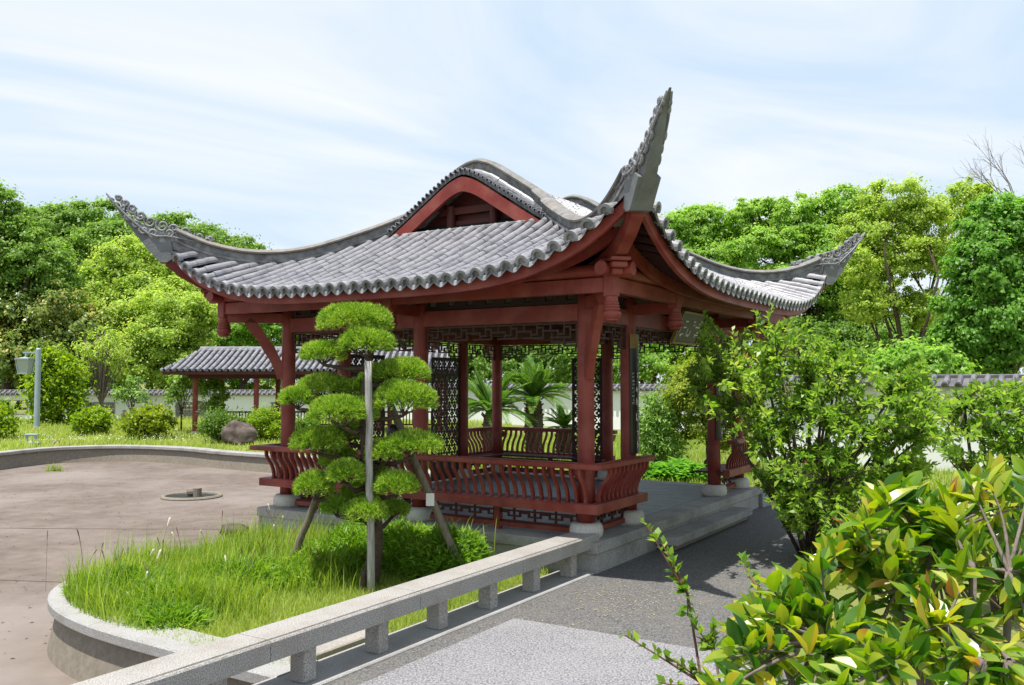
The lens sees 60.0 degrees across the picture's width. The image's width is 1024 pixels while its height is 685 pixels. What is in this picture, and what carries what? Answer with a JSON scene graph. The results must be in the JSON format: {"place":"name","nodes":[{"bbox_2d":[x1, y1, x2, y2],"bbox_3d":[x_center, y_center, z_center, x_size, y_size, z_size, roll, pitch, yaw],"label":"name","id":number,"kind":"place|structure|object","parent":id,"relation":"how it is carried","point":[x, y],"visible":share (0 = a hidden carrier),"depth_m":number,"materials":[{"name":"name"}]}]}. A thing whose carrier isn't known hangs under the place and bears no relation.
{"place":"outdoors","nodes":[
{"label":"outdoors","id":0,"kind":"place"},
{"bbox_2d":[0,461,313,684],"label":"pond floor","id":1,"kind":"structure","parent":0,"point":[31,664],"depth_m":16.33,"materials":[{"name":"beige concrete"}]},
{"bbox_2d":[45,462,66,471],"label":"weed tuft","id":2,"kind":"object","parent":1,"relation":"on","point":[53,467],"visible":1,"depth_m":25.05,"materials":[{"name":"green plant"}]},
{"bbox_2d":[0,528,112,581],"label":"pond floor joints","id":3,"kind":"object","parent":1,"relation":"on","point":[57,528],"visible":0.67,"depth_m":15.30,"materials":[{"name":"brown"}]},
{"bbox_2d":[0,465,272,658],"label":"leaf litter","id":4,"kind":"object","parent":1,"relation":"on","point":[110,512],"visible":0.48,"depth_m":17.16,"materials":[{"name":"brown plant"}]},
{"bbox_2d":[47,533,317,684],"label":"islet kerb","id":5,"kind":"structure","parent":1,"relation":"on","point":[82,646],"depth_m":7.37,"materials":[{"name":"concrete"}]},
{"bbox_2d":[63,537,552,664],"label":"islet turf","id":6,"kind":"structure","parent":5,"relation":"in","point":[304,603],"depth_m":8.15,"materials":[{"name":"green plant"}]},
{"bbox_2d":[46,505,430,628],"bbox_3d":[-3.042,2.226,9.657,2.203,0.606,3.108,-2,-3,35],"label":"grass stalks","id":7,"kind":"object","parent":6,"relation":"on","point":[206,546],"depth_m":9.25,"materials":[{"name":"green plant"}]},
{"bbox_2d":[145,504,383,577],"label":"foxtail heads","id":8,"kind":"object","parent":7,"relation":"attached to","point":[202,534],"visible":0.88,"depth_m":9.80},
{"bbox_2d":[62,515,493,631],"bbox_3d":[-2.252,2.232,9.149,3.991,0.799,2.700,2,-3,-43],"label":"dwarf bamboo","id":9,"kind":"object","parent":6,"relation":"on","point":[422,562],"visible":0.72,"depth_m":9.18,"materials":[{"name":"green plant"}]},
{"bbox_2d":[289,434,344,560],"bbox_3d":[-2.073,1.682,9.337,0.712,1.513,0.089,-1,-3,18],"label":"support pole","id":10,"kind":"object","parent":6,"relation":"on","point":[307,521],"visible":0.48,"depth_m":9.33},
{"bbox_2d":[316,629,364,659],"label":"paving slab","id":11,"kind":"structure","parent":6,"relation":"on","point":[327,649],"depth_m":6.95,"materials":[{"name":"stone"}]},
{"bbox_2d":[275,301,444,588],"bbox_3d":[-1.536,1.112,9.083,1.746,3.101,1.154,0,-2,0],"label":"cloud pruned pine","id":12,"kind":"object","parent":6,"relation":"on","point":[347,403],"visible":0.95,"depth_m":8.90,"materials":[{"name":"green plant"}]},
{"bbox_2d":[359,570,366,593],"bbox_3d":[-1.483,2.434,8.804,0.110,0.359,0.079,0,-2,0],"label":"stake","id":13,"kind":"object","parent":6,"relation":"on","point":[363,579],"visible":0.55,"depth_m":8.78,"materials":[{"name":"brown wood"}]},
{"bbox_2d":[364,361,374,592],"bbox_3d":[-1.403,1.344,8.752,0.084,2.322,0.173,-1,-3,16],"label":"support pole","id":14,"kind":"object","parent":6,"relation":"on","point":[369,489],"visible":0.91,"depth_m":8.72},
{"bbox_2d":[387,402,463,564],"bbox_3d":[-0.886,1.533,9.258,0.882,1.858,0.103,0,-2,3],"label":"support pole","id":15,"kind":"object","parent":6,"relation":"on","point":[431,501],"visible":0.69,"depth_m":9.23,"materials":[{"name":"brown"}]},
{"bbox_2d":[385,514,497,560],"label":"arching blades","id":16,"kind":"object","parent":6,"relation":"on","point":[445,545],"visible":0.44,"depth_m":9.68,"materials":[{"name":"green plant"}]},
{"bbox_2d":[160,487,222,500],"bbox_3d":[-7.025,3.313,19.476,1.299,0.238,1.299,0,-2,0],"label":"pond drain","id":17,"kind":"object","parent":1,"relation":"on","point":[195,494],"visible":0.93,"depth_m":19.41,"materials":[{"name":"concrete"}]},
{"bbox_2d":[0,445,429,474],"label":"pond edge wall","id":18,"kind":"structure","parent":1,"relation":"on","point":[212,458],"depth_m":27.12,"materials":[{"name":"concrete"}]},
{"bbox_2d":[220,523,246,536],"bbox_3d":[-3.861,2.640,12.389,0.392,0.233,0.276,-1,-3,21],"label":"stone","id":19,"kind":"object","parent":1,"relation":"on","point":[229,526],"visible":0.28,"depth_m":12.31,"materials":[{"name":"beige stone"}]},
{"bbox_2d":[0,0,1023,382],"label":"sky","id":20,"kind":"structure","parent":0,"point":[289,123],"materials":[{"name":"blue"}]},
{"bbox_2d":[1,383,1023,684],"bbox_3d":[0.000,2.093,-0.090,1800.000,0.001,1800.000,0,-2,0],"label":"ground","id":21,"kind":"structure","parent":0,"point":[843,591],"depth_m":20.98,"materials":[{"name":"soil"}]},
{"bbox_2d":[14,348,40,427],"bbox_3d":[-21.469,2.021,39.450,1.040,3.560,0.620,0,-2,0],"label":"lamp post","id":22,"kind":"object","parent":21,"relation":"on","point":[25,365],"visible":0.88,"depth_m":39.35,"materials":[{"name":"metal"}]},
{"bbox_2d":[24,434,39,444],"bbox_3d":[-15.562,3.149,28.791,0.490,0.384,0.240,0,-2,0],"label":"water fixture","id":23,"kind":"object","parent":21,"relation":"on","point":[27,435],"visible":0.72,"depth_m":28.75,"materials":[{"name":"paint"}]},
{"bbox_2d":[0,369,94,408],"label":"understory tree","id":24,"kind":"object","parent":21,"relation":"on","point":[18,404],"visible":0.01,"depth_m":65.75,"materials":[{"name":"green plant"}]},
{"bbox_2d":[0,179,98,407],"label":"dark tree","id":25,"kind":"object","parent":21,"relation":"on","point":[20,254],"visible":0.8,"depth_m":52.05,"materials":[{"name":"green plant"}]},
{"bbox_2d":[6,337,99,424],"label":"leafy shrub","id":26,"kind":"object","parent":21,"relation":"on","point":[62,382],"visible":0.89,"depth_m":41.84,"materials":[{"name":"green plant"}]},
{"bbox_2d":[0,272,116,389],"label":"magnolia tree","id":27,"kind":"object","parent":21,"relation":"on","point":[51,318],"visible":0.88,"depth_m":50.79,"materials":[{"name":"green plant"}]},
{"bbox_2d":[7,195,156,281],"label":"broad green tree","id":28,"kind":"object","parent":21,"relation":"on","point":[80,225],"visible":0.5,"depth_m":76.04,"materials":[{"name":"green plant"}]},
{"bbox_2d":[60,322,147,407],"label":"sparse tree","id":29,"kind":"object","parent":21,"relation":"on","point":[103,374],"visible":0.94,"depth_m":45.89,"materials":[{"name":"green plant"}]},
{"bbox_2d":[81,355,126,404],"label":"understory tree","id":30,"kind":"object","parent":21,"relation":"on","point":[118,383],"visible":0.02,"depth_m":68.66,"materials":[{"name":"green plant"}]},
{"bbox_2d":[108,373,152,410],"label":"sapling","id":31,"kind":"object","parent":21,"relation":"on","point":[133,393],"visible":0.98,"depth_m":43.90,"materials":[{"name":"green plant"}]},
{"bbox_2d":[67,230,198,387],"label":"camphor tree","id":32,"kind":"object","parent":21,"relation":"on","point":[117,273],"visible":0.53,"depth_m":57.96,"materials":[{"name":"green plant"}]},
{"bbox_2d":[111,398,184,438],"bbox_3d":[-13.254,2.808,32.157,2.349,1.627,2.379,0,-2,0],"label":"round bush","id":33,"kind":"object","parent":21,"relation":"on","point":[150,420],"visible":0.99,"depth_m":31.66,"materials":[{"name":"green plant"}]},
{"bbox_2d":[97,344,225,389],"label":"understory tree","id":34,"kind":"object","parent":21,"relation":"on","point":[151,385],"visible":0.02,"depth_m":66.33,"materials":[{"name":"green plant"}]},
{"bbox_2d":[102,285,240,413],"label":"camphor tree","id":35,"kind":"object","parent":21,"relation":"on","point":[189,317],"visible":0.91,"depth_m":53.62,"materials":[{"name":"green plant"}]},
{"bbox_2d":[0,389,399,418],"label":"garden wall","id":36,"kind":"structure","parent":21,"relation":"on","point":[244,399],"depth_m":48.25,"materials":[{"name":"white paint"}]},
{"bbox_2d":[3,400,27,414],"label":"lattice window","id":37,"kind":"structure","parent":36,"relation":"in","point":[3,400],"depth_m":48.35,"materials":[{"name":"grey"}]},
{"bbox_2d":[87,402,114,416],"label":"lattice window","id":38,"kind":"structure","parent":36,"relation":"in","point":[113,406],"depth_m":48.40,"materials":[{"name":"grey"}]},
{"bbox_2d":[175,402,204,418],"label":"lattice window","id":39,"kind":"structure","parent":36,"relation":"in","point":[176,403],"depth_m":48.32,"materials":[{"name":"grey"}]},
{"bbox_2d":[140,207,273,388],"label":"broad green tree","id":40,"kind":"object","parent":21,"relation":"on","point":[219,236],"visible":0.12,"depth_m":82.60,"materials":[{"name":"green plant"}]},
{"bbox_2d":[189,402,248,443],"bbox_3d":[-9.826,2.759,30.106,2.100,1.452,2.156,0,-2,0],"label":"round bush","id":41,"kind":"object","parent":21,"relation":"on","point":[212,425],"visible":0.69,"depth_m":29.86,"materials":[{"name":"green plant"}]},
{"bbox_2d":[221,420,256,444],"bbox_3d":[-8.980,3.006,29.197,1.222,0.902,0.793,0,-2,0],"label":"boulder","id":42,"kind":"object","parent":21,"relation":"on","point":[236,432],"visible":0.84,"depth_m":28.92,"materials":[{"name":"stone"}]},
{"bbox_2d":[192,338,299,389],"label":"understory tree","id":43,"kind":"object","parent":21,"relation":"on","point":[234,384],"visible":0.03,"depth_m":71.18,"materials":[{"name":"green plant"}]},
{"bbox_2d":[0,416,512,468],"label":"lawn","id":44,"kind":"structure","parent":21,"relation":"on","point":[68,433],"depth_m":31.02,"materials":[{"name":"green plant"}]},
{"bbox_2d":[0,394,35,439],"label":"round bush","id":45,"kind":"object","parent":44,"relation":"on","point":[8,424],"visible":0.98,"depth_m":31.40,"materials":[{"name":"green plant"}]},
{"bbox_2d":[63,403,120,434],"bbox_3d":[-16.223,3.006,34.211,1.938,1.308,1.689,0,-2,0],"label":"round bush","id":46,"kind":"object","parent":44,"relation":"on","point":[86,420],"visible":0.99,"depth_m":33.91,"materials":[{"name":"green plant"}]},
{"bbox_2d":[9,434,212,439],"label":"clover flowers","id":47,"kind":"object","parent":44,"relation":"on","point":[119,438],"visible":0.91,"depth_m":30.08,"materials":[{"name":"white plant"}]},
{"bbox_2d":[161,355,199,430],"bbox_3d":[-13.758,2.105,36.895,1.670,3.271,1.575,0,-2,0],"label":"crape tree","id":48,"kind":"object","parent":44,"relation":"on","point":[171,391],"visible":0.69,"depth_m":36.80,"materials":[{"name":"green plant"}]},
{"bbox_2d":[186,371,237,413],"bbox_3d":[-12.190,2.272,35.970,2.069,2.858,1.493,0,-2,0],"label":"crape tree","id":49,"kind":"object","parent":44,"relation":"on","point":[215,388],"visible":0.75,"depth_m":35.74,"materials":[{"name":"green plant"}]},
{"bbox_2d":[239,400,280,440],"bbox_3d":[-8.620,2.736,30.756,1.899,1.523,2.610,2,-3,-45],"label":"round bush","id":50,"kind":"object","parent":21,"relation":"on","point":[264,419],"visible":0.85,"depth_m":30.34,"materials":[{"name":"green plant"}]},
{"bbox_2d":[207,309,328,389],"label":"bright maple","id":51,"kind":"object","parent":21,"relation":"on","point":[241,337],"visible":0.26,"depth_m":60.42,"materials":[{"name":"green plant"}]},
{"bbox_2d":[276,415,327,438],"bbox_3d":[-7.038,2.947,30.409,2.106,1.123,1.842,0,-2,0],"label":"round bush","id":52,"kind":"object","parent":21,"relation":"on","point":[303,423],"visible":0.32,"depth_m":30.14,"materials":[{"name":"green plant"}]},
{"bbox_2d":[160,347,457,434],"bbox_3d":[-7.804,1.927,36.416,11.607,3.525,4.869,0,-2,0],"label":"roofed corridor","id":53,"kind":"object","parent":21,"relation":"on","point":[254,363],"visible":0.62,"depth_m":34.85,"materials":[{"name":"tile"}]},
{"bbox_2d":[296,335,456,357],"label":"bright maple","id":54,"kind":"object","parent":21,"relation":"on","point":[353,346],"visible":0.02,"depth_m":61.40,"materials":[{"name":"green plant"}]},
{"bbox_2d":[105,87,864,573],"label":"garden pavilion","id":55,"kind":"structure","parent":21,"relation":"on","point":[487,255],"depth_m":11.22,"materials":[{"name":"wood"}]},
{"bbox_2d":[629,334,639,453],"bbox_3d":[1.522,0.630,10.915,0.078,1.463,0.222,-2,-3,32],"label":"couplet board","id":56,"kind":"object","parent":55,"relation":"attached to","point":[634,398],"visible":1,"depth_m":10.86,"materials":[{"name":"black paint"}]},
{"bbox_2d":[669,310,706,345],"bbox_3d":[2.453,-0.197,12.269,0.234,0.448,0.900,-2,-3,32],"label":"name plaque","id":57,"kind":"object","parent":55,"relation":"attached to","point":[686,333],"visible":0.81,"depth_m":12.21,"materials":[{"name":"grey metal"}]},
{"bbox_2d":[715,343,722,439],"bbox_3d":[3.174,0.745,13.559,0.078,1.463,0.222,-2,-3,32],"label":"couplet board","id":58,"kind":"object","parent":55,"relation":"attached to","point":[719,432],"visible":0.17,"depth_m":13.48,"materials":[{"name":"black paint"}]},
{"bbox_2d":[445,363,541,457],"bbox_3d":[-0.513,1.805,22.349,2.591,2.614,2.622,0,-2,0],"label":"cycad","id":59,"kind":"object","parent":21,"relation":"on","point":[482,391],"visible":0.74,"depth_m":22.26,"materials":[{"name":"green plant"}]},
{"bbox_2d":[428,342,642,390],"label":"understory tree","id":60,"kind":"object","parent":21,"relation":"on","point":[562,373],"visible":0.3,"depth_m":48.28,"materials":[{"name":"green plant"}]},
{"bbox_2d":[504,355,571,458],"bbox_3d":[0.485,1.730,23.368,2.518,2.851,2.521,0,-2,0],"label":"cycad","id":61,"kind":"object","parent":21,"relation":"on","point":[531,371],"visible":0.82,"depth_m":23.22,"materials":[{"name":"green plant"}]},
{"bbox_2d":[543,404,576,452],"bbox_3d":[1.525,2.439,24.378,1.477,1.522,1.301,0,-2,0],"label":"cycad","id":62,"kind":"object","parent":21,"relation":"on","point":[563,419],"visible":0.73,"depth_m":24.24,"materials":[{"name":"green plant"}]},
{"bbox_2d":[400,383,728,433],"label":"garden wall","id":63,"kind":"structure","parent":21,"relation":"on","point":[646,389],"depth_m":40.74,"materials":[{"name":"white paint"}]},
{"bbox_2d":[553,332,752,383],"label":"understory tree","id":64,"kind":"object","parent":21,"relation":"on","point":[659,363],"visible":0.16,"depth_m":49.91,"materials":[{"name":"green plant"}]},
{"bbox_2d":[642,461,665,477],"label":"hosta","id":65,"kind":"object","parent":21,"relation":"on","point":[649,467],"visible":0.27,"depth_m":18.71,"materials":[{"name":"green plant"}]},
{"bbox_2d":[638,384,691,462],"bbox_3d":[3.373,2.001,20.452,1.721,2.173,1.714,0,-2,0],"label":"willowy shrub","id":66,"kind":"object","parent":21,"relation":"on","point":[655,427],"visible":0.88,"depth_m":20.22,"materials":[{"name":"green plant"}]},
{"bbox_2d":[645,461,693,480],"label":"hosta","id":67,"kind":"object","parent":21,"relation":"on","point":[661,470],"visible":0.97,"depth_m":18.34,"materials":[{"name":"green plant"}]},
{"bbox_2d":[665,456,694,466],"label":"hosta","id":68,"kind":"object","parent":21,"relation":"on","point":[679,460],"visible":0.09,"depth_m":19.42,"materials":[{"name":"green plant"}]},
{"bbox_2d":[667,462,707,482],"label":"hosta","id":69,"kind":"object","parent":21,"relation":"on","point":[693,473],"visible":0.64,"depth_m":18.39,"materials":[{"name":"green plant"}]},
{"bbox_2d":[619,518,760,684],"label":"slender shoots","id":70,"kind":"object","parent":21,"relation":"on","point":[707,642],"visible":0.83,"depth_m":3.07,"materials":[{"name":"green plant"}]},
{"bbox_2d":[651,345,774,466],"bbox_3d":[4.591,1.510,20.224,2.816,3.220,2.743,0,-2,0],"label":"clipped round tree","id":71,"kind":"object","parent":21,"relation":"on","point":[677,394],"visible":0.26,"depth_m":19.99,"materials":[{"name":"green plant"}]},
{"bbox_2d":[658,201,768,268],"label":"zelkova tree","id":72,"kind":"object","parent":21,"relation":"on","point":[705,237],"visible":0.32,"depth_m":54.84,"materials":[{"name":"green plant"}]},
{"bbox_2d":[714,182,895,327],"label":"zelkova tree","id":73,"kind":"object","parent":21,"relation":"on","point":[784,234],"visible":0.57,"depth_m":50.87,"materials":[{"name":"green plant"}]},
{"bbox_2d":[683,302,946,556],"bbox_3d":[3.759,1.070,10.532,3.586,3.100,3.209,0,-2,0],"label":"quince shrub","id":74,"kind":"object","parent":21,"relation":"on","point":[797,490],"visible":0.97,"depth_m":10.08,"materials":[{"name":"green plant"}]},
{"bbox_2d":[743,310,918,374],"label":"understory tree","id":75,"kind":"object","parent":21,"relation":"on","point":[855,335],"visible":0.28,"depth_m":48.61,"materials":[{"name":"green plant"}]},
{"bbox_2d":[695,449,1023,684],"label":"glossy bush","id":76,"kind":"object","parent":21,"relation":"on","point":[836,641],"visible":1,"depth_m":2.25,"materials":[{"name":"green plant"}]},
{"bbox_2d":[757,373,1023,470],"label":"garden wall","id":77,"kind":"structure","parent":21,"relation":"on","point":[947,383],"depth_m":20.61,"materials":[{"name":"white paint"}]},
{"bbox_2d":[825,172,999,350],"bbox_3d":[18.261,-1.892,40.335,9.659,11.864,5.221,0,-2,0],"label":"camphor tree","id":78,"kind":"object","parent":21,"relation":"on","point":[879,258],"visible":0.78,"depth_m":39.46,"materials":[{"name":"green plant"}]},
{"bbox_2d":[857,330,981,387],"bbox_3d":[11.236,1.505,24.454,3.314,3.704,2.700,0,-2,0],"label":"broadleaf tree","id":79,"kind":"object","parent":21,"relation":"on","point":[942,359],"visible":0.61,"depth_m":24.01,"materials":[{"name":"green plant"}]},
{"bbox_2d":[885,292,1023,373],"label":"understory tree","id":80,"kind":"object","parent":21,"relation":"on","point":[918,329],"visible":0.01,"depth_m":50.52,"materials":[{"name":"green plant"}]},
{"bbox_2d":[920,185,1023,373],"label":"broadleaf tree","id":81,"kind":"object","parent":21,"relation":"on","point":[982,310],"visible":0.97,"depth_m":29.34,"materials":[{"name":"green plant"}]},
{"bbox_2d":[934,376,1023,613],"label":"quince shrub","id":82,"kind":"object","parent":21,"relation":"on","point":[1006,396],"visible":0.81,"depth_m":7.59,"materials":[{"name":"green plant"}]},
{"bbox_2d":[949,130,1023,202],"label":"bare tree","id":83,"kind":"object","parent":21,"relation":"on","point":[986,179],"visible":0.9,"depth_m":34.36,"materials":[{"name":"grey plant"}]},
{"bbox_2d":[360,618,750,684],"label":"granite paving","id":84,"kind":"structure","parent":0,"point":[514,651],"depth_m":6.55,"materials":[{"name":"grey stone"}]},
{"bbox_2d":[325,499,860,684],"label":"path","id":85,"kind":"structure","parent":0,"point":[741,538],"depth_m":8.62,"materials":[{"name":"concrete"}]},
{"bbox_2d":[71,532,598,684],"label":"stone railing","id":86,"kind":"object","parent":85,"relation":"on","point":[297,639],"visible":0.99,"depth_m":6.68,"materials":[{"name":"stone"}]},
{"bbox_2d":[378,514,783,666],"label":"fallen petals","id":87,"kind":"object","parent":85,"relation":"on","point":[641,596],"visible":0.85,"depth_m":8.44,"materials":[{"name":"beige"}]},
{"bbox_2d":[759,489,774,506],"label":"stone kerb","id":88,"kind":"structure","parent":85,"relation":"on","point":[762,503],"depth_m":14.61,"materials":[{"name":"stone"}]}
]}

